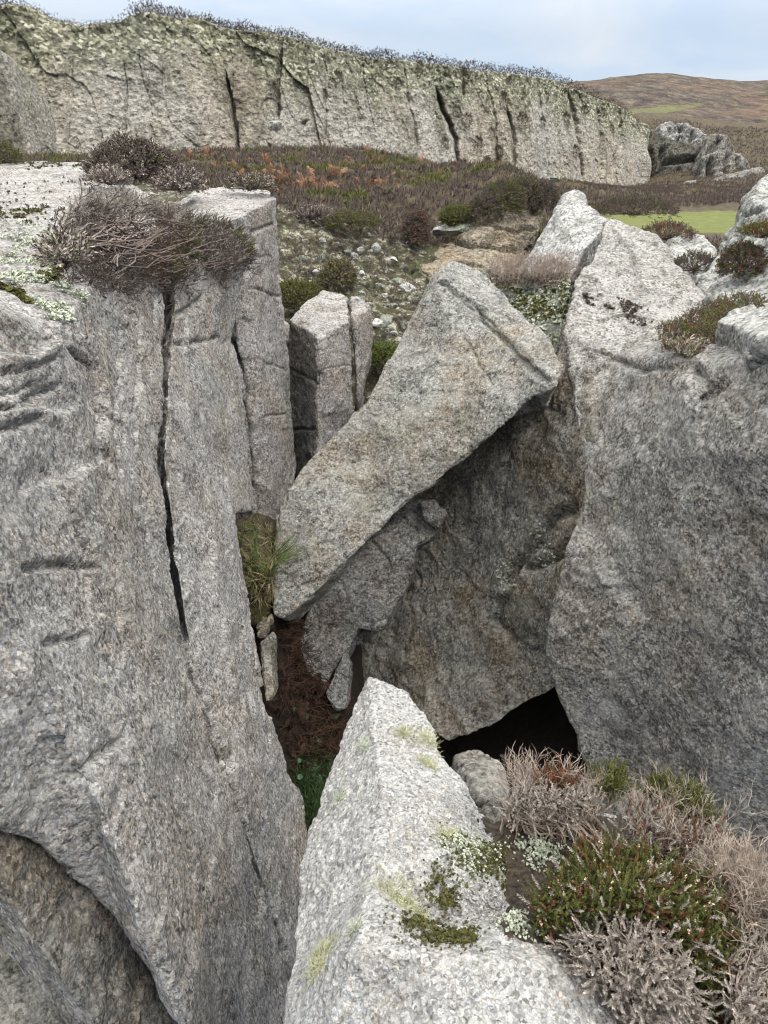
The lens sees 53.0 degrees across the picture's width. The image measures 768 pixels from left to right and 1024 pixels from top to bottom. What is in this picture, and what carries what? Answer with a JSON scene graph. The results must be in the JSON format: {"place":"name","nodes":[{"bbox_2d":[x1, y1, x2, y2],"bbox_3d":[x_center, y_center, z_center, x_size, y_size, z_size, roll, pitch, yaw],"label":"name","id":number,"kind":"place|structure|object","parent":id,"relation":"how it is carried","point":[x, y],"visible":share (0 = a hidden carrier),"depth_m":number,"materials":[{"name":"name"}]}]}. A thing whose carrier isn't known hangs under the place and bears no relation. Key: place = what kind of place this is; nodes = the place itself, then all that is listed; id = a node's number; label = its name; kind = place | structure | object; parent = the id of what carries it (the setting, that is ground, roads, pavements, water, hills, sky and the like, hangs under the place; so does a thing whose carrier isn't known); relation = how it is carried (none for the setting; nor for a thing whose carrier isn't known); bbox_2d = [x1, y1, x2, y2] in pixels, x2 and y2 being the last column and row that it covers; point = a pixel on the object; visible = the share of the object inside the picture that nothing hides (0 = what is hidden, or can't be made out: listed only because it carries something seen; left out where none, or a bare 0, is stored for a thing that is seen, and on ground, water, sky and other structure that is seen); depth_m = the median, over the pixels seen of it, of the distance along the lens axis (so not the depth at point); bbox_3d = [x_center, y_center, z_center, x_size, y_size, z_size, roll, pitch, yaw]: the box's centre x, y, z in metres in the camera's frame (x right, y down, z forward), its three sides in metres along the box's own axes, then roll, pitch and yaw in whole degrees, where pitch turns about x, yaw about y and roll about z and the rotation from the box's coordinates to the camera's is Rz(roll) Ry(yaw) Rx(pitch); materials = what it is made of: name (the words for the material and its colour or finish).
{"place":"outdoors","nodes":[
{"label":"outdoors","id":0,"kind":"place"},
{"bbox_2d":[0,3,651,185],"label":"cliff","id":1,"kind":"structure","parent":0,"point":[169,87],"depth_m":24.93,"materials":[{"name":"stone"}]},
{"bbox_2d":[268,120,281,130],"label":"lodged stone","id":2,"kind":"object","parent":1,"relation":"on","point":[273,125],"visible":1,"depth_m":24.53,"materials":[{"name":"stone"}]},
{"bbox_2d":[37,10,562,85],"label":"rim grass","id":3,"kind":"structure","parent":1,"relation":"on","point":[262,31],"depth_m":24.79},
{"bbox_2d":[0,0,640,130],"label":"rim heather","id":4,"kind":"object","parent":1,"relation":"on","point":[240,27],"visible":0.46,"depth_m":25.83,"materials":[{"name":"plant"}]},
{"bbox_2d":[0,0,767,81],"label":"sky","id":5,"kind":"structure","parent":0,"point":[576,40],"materials":[{"name":"blue"}]},
{"bbox_2d":[53,112,767,829],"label":"ground","id":6,"kind":"structure","parent":0,"point":[539,724],"depth_m":8.52,"materials":[{"name":"soil"}]},
{"bbox_2d":[0,50,56,155],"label":"cliff buttress","id":7,"kind":"structure","parent":6,"relation":"on","point":[27,121],"depth_m":19.66,"materials":[{"name":"stone"}]},
{"bbox_2d":[0,946,65,1023],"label":"rock","id":8,"kind":"object","parent":6,"relation":"on","point":[24,999],"visible":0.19,"depth_m":3.05,"materials":[{"name":"stone"}]},
{"bbox_2d":[0,830,177,1023],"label":"rock","id":9,"kind":"object","parent":6,"relation":"on","point":[70,953],"visible":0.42,"depth_m":1.93,"materials":[{"name":"stone"}]},
{"bbox_2d":[72,879,110,924],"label":"black lichen","id":10,"kind":"object","parent":9,"relation":"on","point":[98,911],"visible":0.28,"depth_m":2.00},
{"bbox_2d":[0,161,287,1023],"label":"rock","id":11,"kind":"object","parent":6,"relation":"on","point":[115,795],"visible":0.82,"depth_m":2.04,"materials":[{"name":"stone"}]},
{"bbox_2d":[0,135,26,164],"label":"heather bush","id":12,"kind":"object","parent":11,"relation":"on","point":[7,148],"visible":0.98,"depth_m":6.87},
{"bbox_2d":[0,161,84,303],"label":"moss","id":13,"kind":"object","parent":11,"relation":"on","point":[17,292],"visible":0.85,"depth_m":2.84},
{"bbox_2d":[0,218,89,322],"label":"leafy lichen","id":14,"kind":"object","parent":11,"relation":"on","point":[59,310],"visible":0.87,"depth_m":2.55},
{"bbox_2d":[0,176,94,229],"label":"brown moss","id":15,"kind":"object","parent":11,"relation":"on","point":[27,205],"visible":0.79,"depth_m":4.69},
{"bbox_2d":[26,222,98,273],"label":"heather bush","id":16,"kind":"object","parent":11,"relation":"on","point":[49,249],"visible":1,"depth_m":2.31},
{"bbox_2d":[79,163,134,190],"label":"heather bush","id":17,"kind":"object","parent":11,"relation":"on","point":[109,174],"visible":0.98,"depth_m":5.33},
{"bbox_2d":[78,128,180,187],"bbox_3d":[-1.976,-2.754,5.997,0.811,0.442,0.891,0,25,0],"label":"heather bush","id":18,"kind":"object","parent":11,"relation":"on","point":[141,158],"visible":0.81,"depth_m":5.82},
{"bbox_2d":[159,187,295,520],"bbox_3d":[-1.226,-0.975,5.882,1.124,2.750,2.288,0,25,0],"label":"rock","id":19,"kind":"object","parent":6,"relation":"on","point":[258,339],"visible":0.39,"depth_m":5.26,"materials":[{"name":"stone"}]},
{"bbox_2d":[151,162,209,198],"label":"heather bush","id":20,"kind":"object","parent":19,"relation":"on","point":[183,177],"visible":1,"depth_m":5.07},
{"bbox_2d":[220,169,279,191],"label":"heather bush","id":21,"kind":"object","parent":19,"relation":"on","point":[243,180],"visible":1,"depth_m":5.46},
{"bbox_2d":[157,253,307,980],"bbox_3d":[-0.964,0.205,3.818,0.920,2.607,3.552,-5,25,-10],"label":"rock","id":22,"kind":"object","parent":6,"relation":"on","point":[203,468],"visible":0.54,"depth_m":3.17,"materials":[{"name":"stone"}]},
{"bbox_2d":[47,181,261,314],"bbox_3d":[-1.082,-1.193,3.526,0.474,0.628,2.344,3,25,6],"label":"heather bush","id":23,"kind":"object","parent":22,"relation":"on","point":[116,243],"visible":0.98,"depth_m":3.52,"materials":[{"name":"plant"}]},
{"bbox_2d":[235,512,280,633],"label":"soil bank","id":24,"kind":"structure","parent":6,"relation":"on","point":[271,522],"depth_m":4.75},
{"bbox_2d":[250,592,273,624],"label":"moss","id":25,"kind":"object","parent":24,"relation":"on","point":[261,619],"visible":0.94,"depth_m":4.41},
{"bbox_2d":[256,614,273,638],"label":"stone","id":26,"kind":"object","parent":24,"relation":"on","point":[263,628],"visible":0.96,"depth_m":4.44,"materials":[{"name":"stone"}]},
{"bbox_2d":[246,570,286,608],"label":"grass tuft","id":27,"kind":"object","parent":24,"relation":"on","point":[252,590],"visible":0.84,"depth_m":4.40,"materials":[{"name":"plant"}]},
{"bbox_2d":[236,512,307,593],"bbox_3d":[-0.705,0.248,4.424,0.568,0.383,0.493,0,25,0],"label":"grass tuft","id":28,"kind":"object","parent":24,"relation":"on","point":[252,565],"visible":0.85,"depth_m":4.45,"materials":[{"name":"plant"}]},
{"bbox_2d":[259,632,278,701],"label":"stone","id":29,"kind":"object","parent":6,"relation":"on","point":[268,651],"visible":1,"depth_m":4.33,"materials":[{"name":"stone"}]},
{"bbox_2d":[5,144,563,241],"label":"grass","id":30,"kind":"structure","parent":6,"relation":"on","point":[393,191],"depth_m":12.13,"materials":[{"name":"plant"}]},
{"bbox_2d":[0,143,600,256],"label":"heather carpet","id":31,"kind":"object","parent":6,"relation":"on","point":[310,155],"visible":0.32,"depth_m":11.94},
{"bbox_2d":[279,277,322,311],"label":"heather bush","id":32,"kind":"object","parent":6,"relation":"on","point":[301,287],"visible":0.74,"depth_m":7.56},
{"bbox_2d":[259,618,356,775],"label":"bracken litter","id":33,"kind":"object","parent":6,"relation":"on","point":[322,711],"visible":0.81,"depth_m":4.66,"materials":[{"name":"plant"}]},
{"bbox_2d":[326,652,352,710],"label":"stone","id":34,"kind":"object","parent":33,"relation":"on","point":[339,698],"visible":1,"depth_m":4.86,"materials":[{"name":"stone"}]},
{"bbox_2d":[290,741,333,831],"bbox_3d":[-0.403,1.544,4.316,0.377,0.320,0.647,0,25,0],"label":"grass tuft","id":35,"kind":"object","parent":6,"relation":"on","point":[308,785],"visible":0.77,"depth_m":4.33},
{"bbox_2d":[293,201,335,227],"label":"heather bush","id":36,"kind":"object","parent":6,"relation":"on","point":[313,211],"visible":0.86,"depth_m":8.83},
{"bbox_2d":[288,290,353,475],"bbox_3d":[-0.518,-0.890,6.649,0.556,1.832,1.771,0,25,0],"label":"rock","id":37,"kind":"object","parent":6,"relation":"on","point":[320,358],"visible":0.77,"depth_m":6.05,"materials":[{"name":"stone"}]},
{"bbox_2d":[314,257,359,291],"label":"heather bush","id":38,"kind":"object","parent":6,"relation":"on","point":[334,265],"visible":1,"depth_m":8.01,"materials":[{"name":"plant"}]},
{"bbox_2d":[182,141,502,193],"bbox_3d":[-1.187,-6.904,15.323,6.381,1.032,10.207,-11,27,-22],"label":"dead bracken","id":39,"kind":"object","parent":6,"relation":"on","point":[333,170],"visible":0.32,"depth_m":12.18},
{"bbox_2d":[322,207,383,232],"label":"heather bush","id":40,"kind":"object","parent":6,"relation":"on","point":[361,218],"visible":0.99,"depth_m":8.68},
{"bbox_2d":[276,199,432,402],"bbox_3d":[-0.176,-2.125,8.163,3.398,2.233,4.110,0,25,0],"label":"bank heather","id":41,"kind":"object","parent":6,"relation":"on","point":[382,266],"visible":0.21,"depth_m":8.59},
{"bbox_2d":[278,208,431,341],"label":"grass","id":42,"kind":"structure","parent":6,"relation":"on","point":[368,297],"depth_m":8.41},
{"bbox_2d":[349,296,372,411],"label":"rock","id":43,"kind":"object","parent":6,"relation":"on","point":[361,316],"visible":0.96,"depth_m":6.31,"materials":[{"name":"stone"}]},
{"bbox_2d":[299,499,441,688],"bbox_3d":[-0.076,0.536,5.109,1.128,1.160,0.450,-13,28,-26],"label":"rock","id":44,"kind":"object","parent":6,"relation":"on","point":[369,588],"visible":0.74,"depth_m":4.95,"materials":[{"name":"stone"}]},
{"bbox_2d":[356,629,370,644],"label":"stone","id":45,"kind":"object","parent":44,"relation":"on","point":[364,636],"visible":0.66,"depth_m":5.14,"materials":[{"name":"stone"}]},
{"bbox_2d":[420,499,446,527],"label":"stone","id":46,"kind":"object","parent":44,"relation":"on","point":[433,514],"visible":1,"depth_m":4.90,"materials":[{"name":"stone"}]},
{"bbox_2d":[352,339,397,370],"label":"heather bush","id":47,"kind":"object","parent":6,"relation":"on","point":[383,350],"visible":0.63,"depth_m":7.23,"materials":[{"name":"green plant"}]},
{"bbox_2d":[399,207,433,245],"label":"heather bush","id":48,"kind":"object","parent":6,"relation":"on","point":[409,221],"visible":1,"depth_m":8.96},
{"bbox_2d":[273,261,564,620],"bbox_3d":[0.175,-0.480,5.019,1.690,2.088,1.752,0,25,0],"label":"rock","id":49,"kind":"object","parent":6,"relation":"on","point":[473,363],"visible":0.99,"depth_m":4.72,"materials":[{"name":"stone"}]},
{"bbox_2d":[361,325,601,739],"bbox_3d":[0.831,0.019,5.646,2.040,3.020,2.944,15,29,29],"label":"rock","id":50,"kind":"object","parent":6,"relation":"on","point":[455,648],"visible":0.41,"depth_m":4.81,"materials":[{"name":"stone"}]},
{"bbox_2d":[496,522,555,590],"bbox_3d":[0.860,0.290,4.637,0.475,0.483,0.178,23,33,40],"label":"leafy lichen","id":51,"kind":"object","parent":50,"relation":"on","point":[544,551],"visible":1,"depth_m":4.67},
{"bbox_2d":[419,199,545,280],"bbox_3d":[1.216,-3.157,9.449,1.700,1.244,2.666,0,25,0],"label":"rock","id":52,"kind":"object","parent":6,"relation":"on","point":[511,232],"visible":0.29,"depth_m":9.19,"materials":[{"name":"stone"}]},
{"bbox_2d":[432,224,448,235],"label":"stone","id":53,"kind":"object","parent":52,"relation":"on","point":[439,230],"visible":0.65,"depth_m":9.36,"materials":[{"name":"stone"}]},
{"bbox_2d":[436,201,474,225],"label":"heather bush","id":54,"kind":"object","parent":52,"relation":"on","point":[459,212],"visible":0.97,"depth_m":9.24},
{"bbox_2d":[445,222,474,235],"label":"stone","id":55,"kind":"object","parent":52,"relation":"on","point":[457,229],"visible":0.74,"depth_m":9.24,"materials":[{"name":"stone"}]},
{"bbox_2d":[465,190,504,225],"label":"heather bush","id":56,"kind":"object","parent":52,"relation":"on","point":[480,198],"visible":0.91,"depth_m":9.17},
{"bbox_2d":[480,175,529,214],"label":"heather bush","id":57,"kind":"object","parent":52,"relation":"on","point":[500,184],"visible":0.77,"depth_m":9.23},
{"bbox_2d":[501,173,544,209],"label":"heather bush","id":58,"kind":"object","parent":52,"relation":"on","point":[528,181],"visible":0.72,"depth_m":9.39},
{"bbox_2d":[526,178,560,213],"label":"heather bush","id":59,"kind":"object","parent":52,"relation":"on","point":[547,186],"visible":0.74,"depth_m":9.53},
{"bbox_2d":[284,677,765,1023],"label":"rock","id":60,"kind":"object","parent":6,"relation":"on","point":[390,804],"visible":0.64,"depth_m":1.43,"materials":[{"name":"stone"}]},
{"bbox_2d":[300,947,329,991],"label":"lichen tuft","id":61,"kind":"object","parent":60,"relation":"on","point":[317,966],"visible":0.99,"depth_m":1.31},
{"bbox_2d":[296,930,347,977],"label":"lichen tuft","id":62,"kind":"object","parent":60,"relation":"on","point":[322,947],"visible":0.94,"depth_m":1.35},
{"bbox_2d":[330,785,349,806],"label":"lichen tuft","id":63,"kind":"object","parent":60,"relation":"on","point":[338,797],"visible":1,"depth_m":1.72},
{"bbox_2d":[343,908,363,939],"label":"lichen tuft","id":64,"kind":"object","parent":60,"relation":"on","point":[354,926],"visible":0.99,"depth_m":1.31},
{"bbox_2d":[363,863,419,911],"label":"lichen tuft","id":65,"kind":"object","parent":60,"relation":"on","point":[391,888],"visible":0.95,"depth_m":1.42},
{"bbox_2d":[390,722,421,743],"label":"lichen tuft","id":66,"kind":"object","parent":60,"relation":"on","point":[403,732],"visible":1,"depth_m":1.86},
{"bbox_2d":[394,879,435,918],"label":"lichen tuft","id":67,"kind":"object","parent":60,"relation":"on","point":[414,908],"visible":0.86,"depth_m":1.41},
{"bbox_2d":[411,725,443,756],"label":"lichen tuft","id":68,"kind":"object","parent":60,"relation":"on","point":[425,735],"visible":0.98,"depth_m":1.88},
{"bbox_2d":[383,900,475,950],"bbox_3d":[0.078,0.722,1.326,0.156,0.136,0.156,5,25,10],"label":"moss pad","id":69,"kind":"object","parent":60,"relation":"on","point":[425,923],"visible":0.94,"depth_m":1.32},
{"bbox_2d":[416,753,442,770],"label":"lichen tuft","id":70,"kind":"object","parent":60,"relation":"on","point":[427,762],"visible":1,"depth_m":1.78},
{"bbox_2d":[419,853,474,923],"bbox_3d":[0.119,0.706,1.435,0.107,0.074,0.111,0,25,0],"label":"moss pad","id":71,"kind":"object","parent":60,"relation":"on","point":[441,902],"visible":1,"depth_m":1.43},
{"bbox_2d":[433,821,468,848],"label":"lichen tuft","id":72,"kind":"object","parent":60,"relation":"on","point":[450,833],"visible":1,"depth_m":1.54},
{"bbox_2d":[424,924,490,954],"bbox_3d":[0.127,0.719,1.299,0.100,0.118,0.126,-19,31,-35],"label":"moss pad","id":73,"kind":"object","parent":60,"relation":"on","point":[458,935],"visible":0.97,"depth_m":1.29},
{"bbox_2d":[429,814,518,891],"bbox_3d":[0.174,0.669,1.531,0.170,0.090,0.188,0,25,0],"label":"leafy lichen","id":74,"kind":"object","parent":60,"relation":"on","point":[461,840],"visible":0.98,"depth_m":1.51},
{"bbox_2d":[452,878,501,928],"bbox_3d":[0.173,0.715,1.396,0.096,0.079,0.142,0,25,0],"label":"lichen","id":75,"kind":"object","parent":60,"relation":"on","point":[479,909],"depth_m":1.43,"materials":[{"name":"plant"}]},
{"bbox_2d":[451,750,511,823],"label":"rock","id":76,"kind":"object","parent":60,"relation":"on","point":[467,766],"visible":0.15,"depth_m":1.84,"materials":[{"name":"stone"}]},
{"bbox_2d":[430,821,532,893],"bbox_3d":[0.187,0.678,1.513,0.193,0.076,0.184,0,25,0],"label":"moss pad","id":77,"kind":"object","parent":60,"relation":"on","point":[493,861],"visible":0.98,"depth_m":1.49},
{"bbox_2d":[488,907,543,942],"bbox_3d":[0.227,0.717,1.336,0.100,0.092,0.120,0,25,0],"label":"leafy lichen","id":78,"kind":"object","parent":60,"relation":"on","point":[516,914],"visible":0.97,"depth_m":1.31},
{"bbox_2d":[477,815,766,1007],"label":"soil","id":79,"kind":"structure","parent":60,"relation":"on","point":[515,886],"depth_m":1.49,"materials":[{"name":"soil"}]},
{"bbox_2d":[499,830,572,876],"bbox_3d":[0.312,0.679,1.545,0.149,0.051,0.140,18,30,33],"label":"leafy lichen","id":80,"kind":"object","parent":79,"relation":"on","point":[541,849],"visible":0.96,"depth_m":1.52},
{"bbox_2d":[480,743,645,848],"bbox_3d":[0.361,0.596,1.585,0.339,0.273,0.228,0,25,0],"label":"heather bush","id":81,"kind":"object","parent":79,"relation":"on","point":[539,805],"visible":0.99,"depth_m":1.53,"materials":[{"name":"plant"}]},
{"bbox_2d":[607,756,767,873],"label":"heather bush","id":82,"kind":"object","parent":79,"relation":"on","point":[670,834],"visible":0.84,"depth_m":1.47,"materials":[{"name":"plant"}]},
{"bbox_2d":[667,817,767,986],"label":"heather bush","id":83,"kind":"object","parent":79,"relation":"on","point":[752,879],"visible":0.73,"depth_m":1.28,"materials":[{"name":"plant"}]},
{"bbox_2d":[517,821,767,1023],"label":"heather bush","id":84,"kind":"object","parent":60,"relation":"on","point":[673,952],"visible":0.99,"depth_m":1.22,"materials":[{"name":"plant"}]},
{"bbox_2d":[479,267,571,351],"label":"rock","id":85,"kind":"object","parent":6,"relation":"on","point":[552,327],"visible":0.12,"depth_m":5.26,"materials":[{"name":"stone"}]},
{"bbox_2d":[492,277,571,353],"bbox_3d":[1.117,-1.342,5.288,0.445,0.484,1.183,-5,25,-11],"label":"bushy lichen","id":86,"kind":"object","parent":85,"relation":"on","point":[541,324],"visible":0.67,"depth_m":5.14},
{"bbox_2d":[491,276,573,320],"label":"saddle moss","id":87,"kind":"object","parent":85,"relation":"on","point":[535,308],"visible":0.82,"depth_m":5.18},
{"bbox_2d":[476,240,590,293],"bbox_3d":[1.195,-1.728,5.522,1.111,0.386,0.804,-15,29,-29],"label":"heather bush","id":88,"kind":"object","parent":85,"relation":"on","point":[510,272],"visible":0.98,"depth_m":5.36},
{"bbox_2d":[518,189,605,291],"bbox_3d":[1.599,-2.009,6.497,0.716,1.301,1.791,16,29,30],"label":"rock","id":89,"kind":"object","parent":6,"relation":"on","point":[577,218],"visible":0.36,"depth_m":6.05,"materials":[{"name":"stone"}]},
{"bbox_2d":[586,764,656,817],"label":"bush","id":90,"kind":"object","parent":6,"relation":"on","point":[615,807],"visible":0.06,"depth_m":3.65,"materials":[{"name":"plant"}]},
{"bbox_2d":[588,192,681,218],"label":"heather bush","id":91,"kind":"object","parent":6,"relation":"on","point":[639,199],"visible":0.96,"depth_m":12.87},
{"bbox_2d":[546,218,767,871],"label":"rock","id":92,"kind":"object","parent":6,"relation":"on","point":[657,643],"visible":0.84,"depth_m":3.55,"materials":[{"name":"stone"}]},
{"bbox_2d":[582,292,654,327],"bbox_3d":[1.435,-1.218,4.610,0.183,0.135,0.560,-16,29,-30],"label":"black lichen","id":93,"kind":"object","parent":92,"relation":"on","point":[629,303],"visible":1,"depth_m":4.62},
{"bbox_2d":[582,214,761,328],"bbox_3d":[2.003,-1.585,4.951,1.803,0.535,1.024,-13,28,-26],"label":"leafy lichen","id":94,"kind":"object","parent":92,"relation":"on","point":[674,282],"visible":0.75,"depth_m":4.86},
{"bbox_2d":[652,289,767,359],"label":"heather bush","id":95,"kind":"object","parent":92,"relation":"on","point":[684,342],"visible":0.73,"depth_m":3.97,"materials":[{"name":"plant"}]},
{"bbox_2d":[714,305,767,373],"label":"rock","id":96,"kind":"object","parent":92,"relation":"on","point":[743,330],"visible":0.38,"depth_m":3.29,"materials":[{"name":"stone"}]},
{"bbox_2d":[553,118,767,252],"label":"moor heather","id":97,"kind":"object","parent":6,"relation":"on","point":[721,198],"visible":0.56,"depth_m":34.54,"materials":[{"name":"plant"}]},
{"bbox_2d":[648,127,700,176],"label":"crag","id":98,"kind":"structure","parent":6,"relation":"on","point":[668,155],"depth_m":45.57,"materials":[{"name":"stone"}]},
{"bbox_2d":[655,121,706,145],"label":"crag","id":99,"kind":"structure","parent":6,"relation":"on","point":[684,131],"depth_m":46.44,"materials":[{"name":"stone"}]},
{"bbox_2d":[665,233,716,280],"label":"rock","id":100,"kind":"object","parent":6,"relation":"on","point":[677,245],"visible":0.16,"depth_m":7.59,"materials":[{"name":"stone"}]},
{"bbox_2d":[641,218,698,242],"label":"heather bush","id":101,"kind":"object","parent":100,"relation":"on","point":[678,225],"visible":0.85,"depth_m":7.73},
{"bbox_2d":[674,248,714,277],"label":"heather bush","id":102,"kind":"object","parent":100,"relation":"on","point":[705,259],"visible":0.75,"depth_m":6.86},
{"bbox_2d":[691,134,735,174],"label":"crag","id":103,"kind":"structure","parent":6,"relation":"on","point":[711,143],"depth_m":44.62,"materials":[{"name":"stone"}]},
{"bbox_2d":[697,150,749,178],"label":"crag","id":104,"kind":"structure","parent":6,"relation":"on","point":[717,163],"depth_m":43.17,"materials":[{"name":"stone"}]},
{"bbox_2d":[694,174,767,303],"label":"rock","id":105,"kind":"object","parent":6,"relation":"on","point":[754,199],"visible":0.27,"depth_m":5.36,"materials":[{"name":"stone"}]},
{"bbox_2d":[714,239,767,282],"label":"heather bush","id":106,"kind":"object","parent":105,"relation":"on","point":[738,252],"visible":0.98,"depth_m":4.77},
{"bbox_2d":[734,218,767,238],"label":"heather bush","id":107,"kind":"object","parent":105,"relation":"on","point":[762,226],"visible":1,"depth_m":4.68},
{"bbox_2d":[711,167,764,181],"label":"crag","id":108,"kind":"structure","parent":6,"relation":"on","point":[748,172],"depth_m":41.02,"materials":[{"name":"stone"}]},
{"bbox_2d":[545,117,766,209],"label":"grass","id":109,"kind":"structure","parent":0,"point":[654,180],"depth_m":34.75,"materials":[{"name":"plant"}]},
{"bbox_2d":[563,73,767,122],"bbox_3d":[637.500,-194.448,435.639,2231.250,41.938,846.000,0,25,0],"label":"hill","id":110,"kind":"structure","parent":0,"point":[711,98],"depth_m":81.50,"materials":[{"name":"plant"}]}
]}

